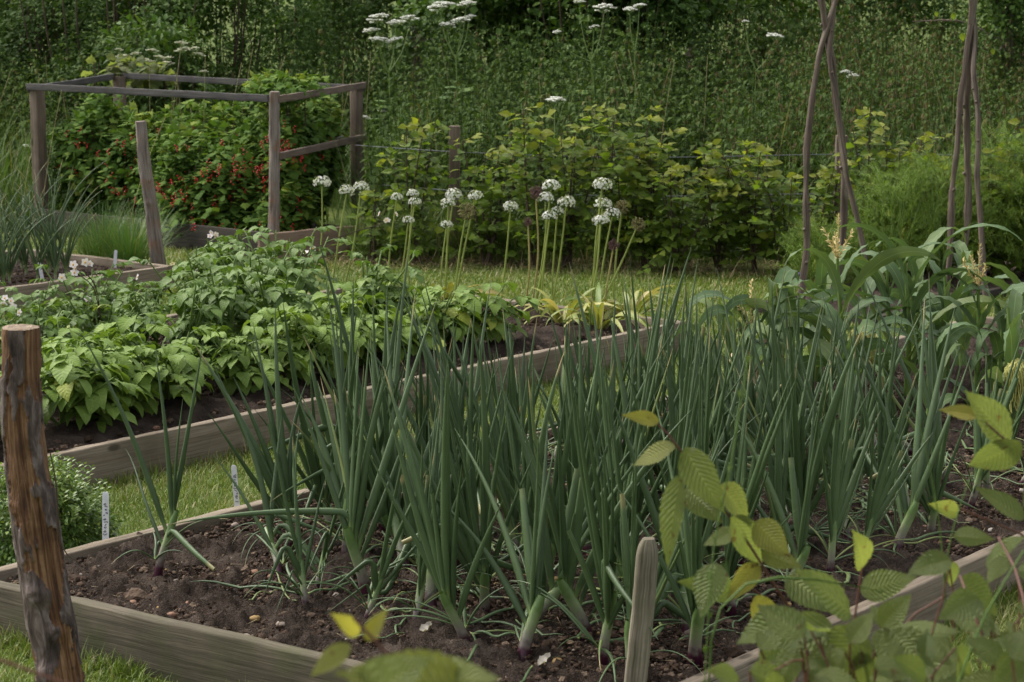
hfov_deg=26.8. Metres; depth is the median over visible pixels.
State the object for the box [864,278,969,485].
red onion plant
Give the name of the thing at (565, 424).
red onion plant
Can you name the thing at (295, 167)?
redcurrant bush
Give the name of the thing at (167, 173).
redcurrant bush
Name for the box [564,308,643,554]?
red onion plant
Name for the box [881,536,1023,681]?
hornbeam sapling
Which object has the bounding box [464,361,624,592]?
red onion plant
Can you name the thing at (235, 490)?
plant label
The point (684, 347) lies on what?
red onion plant
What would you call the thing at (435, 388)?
red onion plant
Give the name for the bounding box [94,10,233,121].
elder bush
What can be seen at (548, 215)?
allium flower
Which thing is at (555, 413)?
red onion plant
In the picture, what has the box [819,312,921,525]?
red onion plant
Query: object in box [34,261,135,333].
potato plant
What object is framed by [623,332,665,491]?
red onion plant
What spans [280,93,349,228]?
redcurrant bush
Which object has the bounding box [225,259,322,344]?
potato plant
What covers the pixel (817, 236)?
fennel plant
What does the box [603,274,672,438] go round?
red onion plant
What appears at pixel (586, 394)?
red onion plant
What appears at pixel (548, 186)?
allium flower
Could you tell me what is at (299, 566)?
red onion plant
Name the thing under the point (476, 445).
red onion plant
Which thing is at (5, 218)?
young onion plant
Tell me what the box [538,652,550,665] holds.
onion skin
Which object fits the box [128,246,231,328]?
potato plant
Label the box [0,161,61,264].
young onion plant
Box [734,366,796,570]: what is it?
red onion plant
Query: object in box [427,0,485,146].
hogweed
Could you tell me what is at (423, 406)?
red onion plant
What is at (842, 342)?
red onion plant
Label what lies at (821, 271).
sweetcorn plant
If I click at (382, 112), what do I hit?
hogweed
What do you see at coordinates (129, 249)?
chive clump
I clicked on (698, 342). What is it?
red onion plant
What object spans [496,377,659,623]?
red onion plant
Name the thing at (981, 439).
red onion plant
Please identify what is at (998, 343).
sweetcorn plant
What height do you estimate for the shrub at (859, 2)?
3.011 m
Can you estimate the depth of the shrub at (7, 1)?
19.61 m
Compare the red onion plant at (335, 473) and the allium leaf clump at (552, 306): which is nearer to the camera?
the red onion plant at (335, 473)
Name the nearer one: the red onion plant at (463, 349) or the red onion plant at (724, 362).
the red onion plant at (463, 349)
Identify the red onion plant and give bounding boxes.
[79,330,223,576]
[168,282,436,597]
[195,304,306,563]
[210,386,362,580]
[244,389,339,613]
[246,296,358,533]
[256,305,407,545]
[262,281,372,518]
[268,388,369,588]
[270,240,410,534]
[292,326,388,553]
[296,415,439,618]
[326,283,490,484]
[345,380,432,539]
[348,396,440,595]
[359,358,513,641]
[365,343,502,516]
[369,296,497,567]
[369,390,508,618]
[370,323,474,493]
[370,327,413,425]
[378,333,547,617]
[381,351,497,609]
[398,277,511,530]
[401,325,439,440]
[414,321,475,432]
[421,318,555,471]
[429,391,558,565]
[438,421,554,661]
[440,302,513,564]
[446,320,565,554]
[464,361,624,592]
[485,337,563,481]
[486,319,548,501]
[489,342,563,568]
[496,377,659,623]
[497,331,672,539]
[503,309,556,447]
[509,370,684,681]
[513,405,691,640]
[518,256,768,523]
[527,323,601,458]
[530,360,604,460]
[537,340,605,477]
[543,289,637,491]
[543,308,661,468]
[548,291,592,441]
[554,312,609,505]
[559,349,672,416]
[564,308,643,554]
[569,371,686,593]
[577,343,661,579]
[582,369,672,552]
[584,392,737,642]
[589,388,725,636]
[593,309,671,532]
[596,287,782,571]
[598,247,691,411]
[598,267,686,441]
[599,426,703,681]
[602,331,670,620]
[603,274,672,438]
[604,261,675,441]
[614,394,763,671]
[622,366,744,511]
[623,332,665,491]
[628,317,734,596]
[629,323,722,492]
[642,310,768,530]
[651,300,764,533]
[654,296,767,463]
[655,327,744,564]
[658,360,797,617]
[659,297,721,401]
[660,318,768,503]
[660,328,743,448]
[664,260,697,438]
[665,293,695,430]
[667,267,816,462]
[669,309,700,382]
[683,273,713,373]
[691,294,780,487]
[693,319,703,400]
[703,341,765,531]
[710,316,762,433]
[713,298,727,408]
[719,308,794,458]
[719,400,824,594]
[726,310,770,393]
[726,340,805,523]
[728,301,829,513]
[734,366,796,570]
[740,350,852,570]
[747,287,795,478]
[751,284,860,458]
[751,298,876,539]
[759,344,834,518]
[762,319,822,413]
[766,293,905,497]
[770,285,819,438]
[770,349,837,445]
[780,335,917,539]
[783,357,894,574]
[786,383,932,566]
[811,301,849,423]
[814,296,921,522]
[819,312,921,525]
[820,332,897,490]
[822,298,970,548]
[823,297,927,452]
[848,338,938,454]
[851,310,910,514]
[853,306,977,531]
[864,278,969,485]
[940,328,1023,509]
[940,338,1023,508]
[963,390,1023,450]
[1016,456,1023,489]
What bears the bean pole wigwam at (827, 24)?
on the soil at (933, 289)
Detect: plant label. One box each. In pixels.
[38,262,43,278]
[102,492,108,539]
[113,250,116,267]
[231,465,239,506]
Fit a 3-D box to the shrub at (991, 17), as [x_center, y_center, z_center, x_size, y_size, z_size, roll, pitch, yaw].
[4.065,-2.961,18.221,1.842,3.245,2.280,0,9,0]
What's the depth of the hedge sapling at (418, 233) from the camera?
12.48 m
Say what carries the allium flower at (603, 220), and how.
on the soil at (71, 433)
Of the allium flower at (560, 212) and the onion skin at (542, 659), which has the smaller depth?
the onion skin at (542, 659)
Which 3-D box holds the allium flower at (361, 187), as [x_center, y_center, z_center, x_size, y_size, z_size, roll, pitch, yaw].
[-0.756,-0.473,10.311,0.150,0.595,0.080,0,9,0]
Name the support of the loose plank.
on the ground at (476, 264)
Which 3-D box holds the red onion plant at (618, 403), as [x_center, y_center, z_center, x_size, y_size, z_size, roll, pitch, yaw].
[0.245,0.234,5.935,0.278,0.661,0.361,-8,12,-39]
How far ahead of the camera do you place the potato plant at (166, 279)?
8.85 m
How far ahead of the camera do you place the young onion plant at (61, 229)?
11.46 m
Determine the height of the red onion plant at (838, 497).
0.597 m
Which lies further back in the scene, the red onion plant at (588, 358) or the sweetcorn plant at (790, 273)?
the sweetcorn plant at (790, 273)
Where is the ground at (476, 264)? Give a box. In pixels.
[0,0,1023,681]
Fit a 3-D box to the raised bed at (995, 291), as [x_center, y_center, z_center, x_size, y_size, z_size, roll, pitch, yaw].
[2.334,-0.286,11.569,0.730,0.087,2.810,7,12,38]
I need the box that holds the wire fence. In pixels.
[355,125,1016,259]
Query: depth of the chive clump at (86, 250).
12.06 m
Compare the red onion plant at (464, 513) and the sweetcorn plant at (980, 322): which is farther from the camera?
the sweetcorn plant at (980, 322)
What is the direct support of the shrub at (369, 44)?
on the ground at (476, 264)
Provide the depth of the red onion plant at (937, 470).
5.86 m
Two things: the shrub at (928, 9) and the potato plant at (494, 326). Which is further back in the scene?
the shrub at (928, 9)
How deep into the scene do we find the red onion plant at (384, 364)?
5.90 m
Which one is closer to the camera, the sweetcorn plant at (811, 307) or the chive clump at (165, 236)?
the sweetcorn plant at (811, 307)
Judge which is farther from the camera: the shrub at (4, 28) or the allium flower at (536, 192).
the shrub at (4, 28)
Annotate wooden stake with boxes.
[624,537,657,681]
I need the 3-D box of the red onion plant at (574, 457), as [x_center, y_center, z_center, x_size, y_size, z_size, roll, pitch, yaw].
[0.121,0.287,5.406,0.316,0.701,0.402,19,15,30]
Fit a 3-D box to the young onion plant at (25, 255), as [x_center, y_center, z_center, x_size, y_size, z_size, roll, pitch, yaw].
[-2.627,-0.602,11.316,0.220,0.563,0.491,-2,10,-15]
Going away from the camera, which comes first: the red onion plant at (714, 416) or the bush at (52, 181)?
the red onion plant at (714, 416)
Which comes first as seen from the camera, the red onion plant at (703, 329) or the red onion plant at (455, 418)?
the red onion plant at (455, 418)
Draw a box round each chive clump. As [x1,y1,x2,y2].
[59,201,163,256]
[78,198,192,262]
[97,197,189,260]
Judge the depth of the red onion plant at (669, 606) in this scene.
4.87 m
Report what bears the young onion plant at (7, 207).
on the soil at (61, 268)
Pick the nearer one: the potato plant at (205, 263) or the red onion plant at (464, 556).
the red onion plant at (464, 556)
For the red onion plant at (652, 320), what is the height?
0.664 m
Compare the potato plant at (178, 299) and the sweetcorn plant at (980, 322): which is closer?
the sweetcorn plant at (980, 322)
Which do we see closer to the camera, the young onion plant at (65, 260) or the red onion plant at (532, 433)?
the red onion plant at (532, 433)
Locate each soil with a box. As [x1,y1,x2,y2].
[0,256,139,287]
[0,288,640,461]
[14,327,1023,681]
[311,223,347,228]
[796,260,1023,314]
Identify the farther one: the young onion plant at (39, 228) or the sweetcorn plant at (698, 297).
the young onion plant at (39, 228)
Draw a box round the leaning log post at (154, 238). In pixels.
[135,121,165,264]
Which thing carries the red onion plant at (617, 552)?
on the soil at (440, 637)
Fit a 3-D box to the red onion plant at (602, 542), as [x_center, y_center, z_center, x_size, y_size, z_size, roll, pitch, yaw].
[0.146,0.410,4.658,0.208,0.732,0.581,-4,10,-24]
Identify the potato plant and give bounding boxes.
[0,278,83,336]
[0,293,78,353]
[0,295,21,367]
[0,308,23,348]
[0,316,141,383]
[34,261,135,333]
[40,335,159,432]
[40,338,147,425]
[42,311,175,395]
[43,258,145,346]
[84,270,169,337]
[103,326,226,414]
[112,281,174,343]
[115,280,229,370]
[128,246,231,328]
[159,255,255,324]
[166,264,267,366]
[170,234,262,293]
[171,324,307,395]
[177,242,314,325]
[204,211,397,290]
[207,302,360,387]
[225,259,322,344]
[248,281,377,339]
[254,236,357,308]
[276,291,405,373]
[321,291,432,365]
[337,244,423,324]
[352,275,441,326]
[379,285,487,351]
[412,281,539,342]
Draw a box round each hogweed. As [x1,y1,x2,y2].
[362,13,418,196]
[363,110,387,182]
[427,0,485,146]
[545,96,565,258]
[552,0,626,141]
[614,3,660,208]
[743,20,783,98]
[840,70,858,133]
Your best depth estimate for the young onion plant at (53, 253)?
11.15 m
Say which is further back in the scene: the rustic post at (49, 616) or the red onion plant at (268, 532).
the red onion plant at (268, 532)
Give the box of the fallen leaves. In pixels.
[191,415,1023,681]
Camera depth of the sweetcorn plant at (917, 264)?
8.48 m
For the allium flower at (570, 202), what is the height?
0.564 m
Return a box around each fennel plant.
[774,208,879,282]
[831,155,959,281]
[875,144,1005,272]
[934,116,1023,256]
[984,130,1023,264]
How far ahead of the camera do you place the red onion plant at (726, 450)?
5.91 m
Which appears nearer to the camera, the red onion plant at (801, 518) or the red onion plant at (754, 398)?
the red onion plant at (801, 518)
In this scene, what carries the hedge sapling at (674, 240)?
on the ground at (476, 264)
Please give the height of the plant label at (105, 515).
0.176 m
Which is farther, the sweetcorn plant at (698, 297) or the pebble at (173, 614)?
the sweetcorn plant at (698, 297)
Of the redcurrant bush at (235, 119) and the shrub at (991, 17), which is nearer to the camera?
the redcurrant bush at (235, 119)
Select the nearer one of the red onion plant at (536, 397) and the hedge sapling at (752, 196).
the red onion plant at (536, 397)
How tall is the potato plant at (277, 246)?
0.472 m
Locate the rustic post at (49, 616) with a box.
[0,324,84,681]
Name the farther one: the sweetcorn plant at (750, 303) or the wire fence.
the wire fence
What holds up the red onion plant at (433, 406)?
on the soil at (440, 637)
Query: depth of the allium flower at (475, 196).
10.04 m
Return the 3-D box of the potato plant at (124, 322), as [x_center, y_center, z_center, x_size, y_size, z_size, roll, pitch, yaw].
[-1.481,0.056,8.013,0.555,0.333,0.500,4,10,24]
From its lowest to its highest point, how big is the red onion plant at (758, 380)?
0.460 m
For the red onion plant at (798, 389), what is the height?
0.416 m
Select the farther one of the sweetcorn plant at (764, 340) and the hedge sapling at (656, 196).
the hedge sapling at (656, 196)
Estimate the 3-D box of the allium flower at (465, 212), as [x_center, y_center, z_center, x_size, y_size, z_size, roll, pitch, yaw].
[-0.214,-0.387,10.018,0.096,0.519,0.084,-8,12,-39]
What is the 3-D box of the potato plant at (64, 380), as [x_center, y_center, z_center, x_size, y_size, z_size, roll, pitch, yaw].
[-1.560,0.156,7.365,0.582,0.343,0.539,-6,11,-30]
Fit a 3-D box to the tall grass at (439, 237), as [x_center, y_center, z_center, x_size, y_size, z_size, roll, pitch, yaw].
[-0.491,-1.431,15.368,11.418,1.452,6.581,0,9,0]
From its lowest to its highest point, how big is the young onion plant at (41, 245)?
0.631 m
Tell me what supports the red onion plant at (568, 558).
on the soil at (440, 637)
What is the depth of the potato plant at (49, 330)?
8.27 m
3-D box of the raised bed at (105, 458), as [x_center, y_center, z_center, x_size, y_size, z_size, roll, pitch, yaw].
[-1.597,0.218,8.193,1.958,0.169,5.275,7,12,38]
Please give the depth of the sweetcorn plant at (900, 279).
7.71 m
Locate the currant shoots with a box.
[241,67,330,149]
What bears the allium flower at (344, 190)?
on the soil at (71, 433)
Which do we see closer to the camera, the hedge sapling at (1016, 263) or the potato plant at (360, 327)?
the potato plant at (360, 327)
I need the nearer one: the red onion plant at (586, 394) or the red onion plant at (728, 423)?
the red onion plant at (728, 423)
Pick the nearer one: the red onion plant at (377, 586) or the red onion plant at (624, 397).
the red onion plant at (377, 586)
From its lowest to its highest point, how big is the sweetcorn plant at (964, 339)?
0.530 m
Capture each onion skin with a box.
[419,621,431,631]
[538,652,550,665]
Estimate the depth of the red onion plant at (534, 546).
4.85 m
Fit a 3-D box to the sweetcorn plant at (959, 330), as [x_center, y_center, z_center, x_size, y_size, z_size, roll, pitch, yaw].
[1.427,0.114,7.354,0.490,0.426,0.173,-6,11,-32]
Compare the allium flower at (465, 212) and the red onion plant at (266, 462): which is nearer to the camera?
the red onion plant at (266, 462)
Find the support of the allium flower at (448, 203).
on the soil at (71, 433)
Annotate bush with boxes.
[0,450,123,566]
[30,104,115,211]
[47,93,136,215]
[89,100,206,218]
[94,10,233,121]
[123,121,214,218]
[149,99,267,147]
[153,119,290,218]
[154,148,253,226]
[157,171,305,238]
[232,100,331,222]
[240,175,320,231]
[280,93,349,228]
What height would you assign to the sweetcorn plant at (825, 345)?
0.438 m
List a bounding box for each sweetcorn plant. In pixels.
[670,298,795,384]
[685,284,819,386]
[721,266,827,393]
[729,278,785,397]
[748,282,863,370]
[765,213,939,386]
[791,245,859,381]
[794,300,896,413]
[803,242,981,382]
[806,254,912,343]
[820,222,1023,396]
[864,227,965,365]
[865,315,981,414]
[897,256,995,380]
[898,243,1023,401]
[943,240,1020,365]
[956,262,1023,358]
[961,283,1023,397]
[976,288,1023,425]
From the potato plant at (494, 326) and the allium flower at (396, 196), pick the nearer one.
the potato plant at (494, 326)
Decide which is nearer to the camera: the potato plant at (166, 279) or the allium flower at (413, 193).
the potato plant at (166, 279)
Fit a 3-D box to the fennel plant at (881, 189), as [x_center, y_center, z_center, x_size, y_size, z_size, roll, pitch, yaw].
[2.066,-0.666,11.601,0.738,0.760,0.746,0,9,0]
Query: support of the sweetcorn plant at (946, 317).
on the soil at (440, 637)
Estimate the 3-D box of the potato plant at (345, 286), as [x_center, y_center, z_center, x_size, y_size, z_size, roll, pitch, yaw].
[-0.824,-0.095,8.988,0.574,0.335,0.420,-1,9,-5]
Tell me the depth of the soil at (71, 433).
7.93 m
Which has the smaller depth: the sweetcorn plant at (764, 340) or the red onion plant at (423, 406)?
the red onion plant at (423, 406)
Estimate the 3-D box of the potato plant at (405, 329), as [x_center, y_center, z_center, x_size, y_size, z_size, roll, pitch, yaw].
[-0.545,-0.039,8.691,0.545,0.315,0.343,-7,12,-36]
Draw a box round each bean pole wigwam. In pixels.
[798,0,874,309]
[934,0,994,295]
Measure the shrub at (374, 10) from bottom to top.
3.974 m
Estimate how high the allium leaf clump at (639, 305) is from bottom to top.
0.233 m
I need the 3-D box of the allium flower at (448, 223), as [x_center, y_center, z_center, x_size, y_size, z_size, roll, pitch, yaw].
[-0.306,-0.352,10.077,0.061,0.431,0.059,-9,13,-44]
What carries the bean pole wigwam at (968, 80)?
on the soil at (933, 289)
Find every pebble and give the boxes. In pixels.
[167,612,176,617]
[250,615,259,620]
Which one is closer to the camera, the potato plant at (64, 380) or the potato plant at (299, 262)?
the potato plant at (64, 380)
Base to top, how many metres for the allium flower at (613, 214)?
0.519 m
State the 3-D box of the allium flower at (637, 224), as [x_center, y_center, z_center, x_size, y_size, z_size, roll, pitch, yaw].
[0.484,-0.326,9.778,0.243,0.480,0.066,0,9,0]
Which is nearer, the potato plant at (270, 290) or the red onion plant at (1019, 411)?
the red onion plant at (1019, 411)
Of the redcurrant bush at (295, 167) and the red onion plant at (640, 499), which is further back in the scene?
the redcurrant bush at (295, 167)
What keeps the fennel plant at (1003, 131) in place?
on the soil at (933, 289)
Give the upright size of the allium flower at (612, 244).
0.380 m
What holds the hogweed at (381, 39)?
on the ground at (476, 264)
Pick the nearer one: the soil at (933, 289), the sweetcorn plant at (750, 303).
the sweetcorn plant at (750, 303)
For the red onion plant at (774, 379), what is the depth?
6.37 m
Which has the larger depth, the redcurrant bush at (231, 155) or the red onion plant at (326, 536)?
the redcurrant bush at (231, 155)
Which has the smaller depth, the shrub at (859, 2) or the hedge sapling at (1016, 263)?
the hedge sapling at (1016, 263)
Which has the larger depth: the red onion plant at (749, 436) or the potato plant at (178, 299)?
the potato plant at (178, 299)
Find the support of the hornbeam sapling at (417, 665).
on the ground at (476, 264)
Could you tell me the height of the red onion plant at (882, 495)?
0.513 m
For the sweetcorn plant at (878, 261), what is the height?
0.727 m
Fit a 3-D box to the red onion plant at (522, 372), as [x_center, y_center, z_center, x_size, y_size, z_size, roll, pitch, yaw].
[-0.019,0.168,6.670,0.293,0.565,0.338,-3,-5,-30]
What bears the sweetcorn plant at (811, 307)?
on the soil at (440, 637)
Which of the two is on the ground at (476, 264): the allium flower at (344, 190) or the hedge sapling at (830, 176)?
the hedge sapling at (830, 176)
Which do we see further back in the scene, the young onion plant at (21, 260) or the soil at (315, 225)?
the soil at (315, 225)
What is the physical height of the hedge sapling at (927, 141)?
0.859 m
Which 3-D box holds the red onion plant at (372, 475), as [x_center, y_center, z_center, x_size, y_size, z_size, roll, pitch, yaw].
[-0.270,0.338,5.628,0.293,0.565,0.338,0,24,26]
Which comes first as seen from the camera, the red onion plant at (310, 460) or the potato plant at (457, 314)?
the red onion plant at (310, 460)
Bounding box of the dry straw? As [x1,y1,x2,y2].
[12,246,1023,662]
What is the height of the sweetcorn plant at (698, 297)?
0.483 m
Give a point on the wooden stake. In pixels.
(642, 611)
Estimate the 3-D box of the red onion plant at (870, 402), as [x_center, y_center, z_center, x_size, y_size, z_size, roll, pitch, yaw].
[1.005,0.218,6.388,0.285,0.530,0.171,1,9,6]
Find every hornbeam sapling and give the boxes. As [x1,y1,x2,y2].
[0,658,63,681]
[310,608,501,681]
[622,409,830,662]
[706,530,963,681]
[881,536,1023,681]
[928,390,1023,545]
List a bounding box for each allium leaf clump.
[397,277,503,303]
[515,284,623,324]
[546,282,662,331]
[564,285,687,318]
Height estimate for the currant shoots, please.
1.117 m
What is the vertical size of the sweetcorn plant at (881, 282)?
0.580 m
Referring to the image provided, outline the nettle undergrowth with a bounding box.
[0,0,1023,247]
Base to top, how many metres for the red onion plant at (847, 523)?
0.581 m
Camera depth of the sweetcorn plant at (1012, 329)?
7.11 m
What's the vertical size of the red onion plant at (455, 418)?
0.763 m
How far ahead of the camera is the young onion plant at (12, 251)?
11.24 m
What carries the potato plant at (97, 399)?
on the soil at (71, 433)
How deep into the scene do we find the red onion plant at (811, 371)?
6.78 m
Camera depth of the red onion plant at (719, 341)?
7.06 m
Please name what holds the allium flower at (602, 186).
on the raised bed at (105, 458)
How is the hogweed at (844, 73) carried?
on the ground at (476, 264)
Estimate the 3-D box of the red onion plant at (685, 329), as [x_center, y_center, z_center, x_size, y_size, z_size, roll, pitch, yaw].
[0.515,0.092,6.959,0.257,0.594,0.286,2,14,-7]
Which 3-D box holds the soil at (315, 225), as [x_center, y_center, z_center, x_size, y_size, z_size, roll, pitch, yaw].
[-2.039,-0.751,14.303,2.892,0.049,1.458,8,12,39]
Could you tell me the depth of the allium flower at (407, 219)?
10.25 m
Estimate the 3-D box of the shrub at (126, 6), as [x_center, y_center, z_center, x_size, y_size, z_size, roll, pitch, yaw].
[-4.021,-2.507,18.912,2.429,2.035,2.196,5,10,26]
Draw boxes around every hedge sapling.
[333,188,403,264]
[366,117,460,264]
[433,133,541,265]
[488,102,574,269]
[526,126,619,267]
[553,102,671,268]
[598,127,700,268]
[617,163,748,274]
[660,139,782,270]
[698,138,802,273]
[724,161,829,268]
[765,158,865,272]
[833,106,895,251]
[849,122,956,266]
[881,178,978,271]
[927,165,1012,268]
[953,144,1023,280]
[981,118,1023,274]
[1007,128,1023,271]
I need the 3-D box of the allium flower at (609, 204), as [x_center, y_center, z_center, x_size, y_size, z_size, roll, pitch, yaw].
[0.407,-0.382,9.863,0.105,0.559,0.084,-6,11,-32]
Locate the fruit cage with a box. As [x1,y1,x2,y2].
[26,72,366,256]
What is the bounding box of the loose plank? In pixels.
[257,225,372,259]
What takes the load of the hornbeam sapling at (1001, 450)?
on the ground at (476, 264)
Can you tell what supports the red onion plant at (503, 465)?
on the soil at (440, 637)
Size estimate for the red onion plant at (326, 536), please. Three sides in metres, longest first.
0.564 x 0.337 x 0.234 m
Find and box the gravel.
[79,318,1023,678]
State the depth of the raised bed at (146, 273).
11.28 m
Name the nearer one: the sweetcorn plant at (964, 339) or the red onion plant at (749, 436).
the red onion plant at (749, 436)
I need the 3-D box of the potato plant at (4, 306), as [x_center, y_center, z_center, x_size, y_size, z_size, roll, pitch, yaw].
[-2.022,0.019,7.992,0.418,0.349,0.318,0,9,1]
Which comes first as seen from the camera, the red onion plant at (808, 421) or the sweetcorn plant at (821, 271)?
the red onion plant at (808, 421)
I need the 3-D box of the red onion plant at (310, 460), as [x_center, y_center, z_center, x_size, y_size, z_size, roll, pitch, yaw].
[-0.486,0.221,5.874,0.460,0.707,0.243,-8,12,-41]
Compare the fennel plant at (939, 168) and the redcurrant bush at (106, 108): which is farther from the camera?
the redcurrant bush at (106, 108)
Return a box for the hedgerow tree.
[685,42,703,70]
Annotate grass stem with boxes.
[702,354,751,681]
[707,576,882,681]
[915,409,946,624]
[945,470,972,625]
[958,550,1023,681]
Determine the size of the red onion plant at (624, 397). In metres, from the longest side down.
0.828 x 0.769 x 0.243 m
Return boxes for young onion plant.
[0,160,106,273]
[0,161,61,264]
[0,178,33,278]
[0,181,22,232]
[0,186,23,256]
[0,187,51,268]
[0,194,57,285]
[0,199,42,286]
[1,192,80,278]
[1,194,28,250]
[4,182,90,278]
[5,184,61,259]
[5,212,46,279]
[13,167,100,272]
[14,184,99,278]
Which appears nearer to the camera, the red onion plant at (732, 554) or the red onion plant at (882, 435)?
the red onion plant at (732, 554)
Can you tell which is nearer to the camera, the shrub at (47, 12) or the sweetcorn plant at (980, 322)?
the sweetcorn plant at (980, 322)
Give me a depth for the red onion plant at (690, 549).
4.74 m
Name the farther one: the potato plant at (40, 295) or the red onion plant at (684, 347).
the potato plant at (40, 295)
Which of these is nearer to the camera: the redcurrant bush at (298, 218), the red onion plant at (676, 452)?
the red onion plant at (676, 452)
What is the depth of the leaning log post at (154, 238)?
11.64 m
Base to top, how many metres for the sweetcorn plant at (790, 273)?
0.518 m
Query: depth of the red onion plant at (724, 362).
7.06 m
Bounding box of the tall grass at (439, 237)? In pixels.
[0,34,1023,265]
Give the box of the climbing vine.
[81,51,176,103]
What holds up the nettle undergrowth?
on the ground at (476, 264)
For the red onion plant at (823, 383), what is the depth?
6.23 m
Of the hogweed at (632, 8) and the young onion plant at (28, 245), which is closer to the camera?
the young onion plant at (28, 245)
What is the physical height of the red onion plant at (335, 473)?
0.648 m
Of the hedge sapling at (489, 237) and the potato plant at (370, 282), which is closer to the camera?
the potato plant at (370, 282)
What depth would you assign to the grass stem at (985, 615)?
2.17 m
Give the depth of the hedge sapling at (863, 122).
12.01 m
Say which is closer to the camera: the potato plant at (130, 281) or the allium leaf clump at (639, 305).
the potato plant at (130, 281)
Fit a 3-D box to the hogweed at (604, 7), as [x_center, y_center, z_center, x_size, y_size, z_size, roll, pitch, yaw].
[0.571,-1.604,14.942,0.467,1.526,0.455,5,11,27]
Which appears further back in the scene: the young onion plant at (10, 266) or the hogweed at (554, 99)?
the hogweed at (554, 99)
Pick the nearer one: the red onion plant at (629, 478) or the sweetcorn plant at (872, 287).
the red onion plant at (629, 478)
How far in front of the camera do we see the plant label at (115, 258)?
11.61 m
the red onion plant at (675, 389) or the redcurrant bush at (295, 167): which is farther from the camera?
the redcurrant bush at (295, 167)
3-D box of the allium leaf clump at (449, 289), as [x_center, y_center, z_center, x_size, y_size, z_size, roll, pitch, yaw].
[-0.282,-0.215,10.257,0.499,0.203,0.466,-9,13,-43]
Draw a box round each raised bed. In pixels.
[0,249,172,315]
[0,285,684,503]
[0,316,1023,681]
[747,263,1023,325]
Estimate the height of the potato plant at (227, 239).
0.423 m
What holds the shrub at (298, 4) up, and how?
on the ground at (476, 264)
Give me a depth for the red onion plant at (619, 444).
5.25 m
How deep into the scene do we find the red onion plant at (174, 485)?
5.45 m
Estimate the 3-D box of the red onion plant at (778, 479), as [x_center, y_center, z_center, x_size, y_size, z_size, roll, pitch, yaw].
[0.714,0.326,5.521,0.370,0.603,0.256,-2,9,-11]
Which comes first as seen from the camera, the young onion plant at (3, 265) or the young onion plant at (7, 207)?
the young onion plant at (3, 265)
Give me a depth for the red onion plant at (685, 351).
6.50 m
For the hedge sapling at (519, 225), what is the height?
0.958 m
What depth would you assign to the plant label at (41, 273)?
11.11 m
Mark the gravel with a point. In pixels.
(157, 428)
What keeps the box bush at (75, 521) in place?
on the ground at (476, 264)
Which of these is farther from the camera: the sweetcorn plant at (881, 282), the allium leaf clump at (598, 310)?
the allium leaf clump at (598, 310)
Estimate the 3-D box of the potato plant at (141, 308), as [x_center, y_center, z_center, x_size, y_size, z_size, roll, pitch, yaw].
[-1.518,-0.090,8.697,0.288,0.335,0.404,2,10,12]
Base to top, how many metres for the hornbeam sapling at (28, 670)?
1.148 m
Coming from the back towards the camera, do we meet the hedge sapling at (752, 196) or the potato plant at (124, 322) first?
the hedge sapling at (752, 196)
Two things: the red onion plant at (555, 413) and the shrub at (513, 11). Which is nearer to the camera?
the red onion plant at (555, 413)
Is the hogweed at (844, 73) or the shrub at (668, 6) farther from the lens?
the shrub at (668, 6)
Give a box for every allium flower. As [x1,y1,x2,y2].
[309,176,331,292]
[330,184,354,293]
[341,181,369,295]
[388,193,402,271]
[398,215,414,285]
[403,196,421,282]
[406,189,418,284]
[439,220,452,300]
[440,197,455,299]
[445,188,462,288]
[454,202,475,302]
[456,190,483,299]
[501,201,517,297]
[524,217,532,307]
[529,186,541,307]
[535,192,553,298]
[537,179,560,298]
[540,210,557,313]
[549,195,574,315]
[551,207,563,299]
[589,197,611,300]
[590,214,609,301]
[592,177,611,301]
[600,207,620,286]
[602,217,644,299]
[603,239,619,315]
[612,200,629,307]
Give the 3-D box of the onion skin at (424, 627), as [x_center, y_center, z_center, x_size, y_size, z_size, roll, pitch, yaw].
[-0.201,0.665,4.982,0.029,0.028,0.024,0,9,0]
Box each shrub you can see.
[0,0,112,132]
[0,0,122,74]
[0,0,205,104]
[1,0,240,134]
[92,0,339,118]
[220,0,410,127]
[264,0,461,115]
[315,0,471,103]
[378,0,589,102]
[510,0,713,120]
[590,0,856,116]
[720,0,939,89]
[762,0,992,89]
[913,0,1023,100]
[935,3,1023,91]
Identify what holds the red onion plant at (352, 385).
on the soil at (440, 637)
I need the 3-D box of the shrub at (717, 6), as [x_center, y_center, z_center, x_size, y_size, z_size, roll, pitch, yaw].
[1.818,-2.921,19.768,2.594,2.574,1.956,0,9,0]
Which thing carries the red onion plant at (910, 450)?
on the soil at (440, 637)
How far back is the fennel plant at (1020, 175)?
11.62 m
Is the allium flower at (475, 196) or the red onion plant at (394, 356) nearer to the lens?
the red onion plant at (394, 356)
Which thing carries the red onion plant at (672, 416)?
on the soil at (440, 637)
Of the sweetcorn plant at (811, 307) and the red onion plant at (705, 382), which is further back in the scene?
the sweetcorn plant at (811, 307)

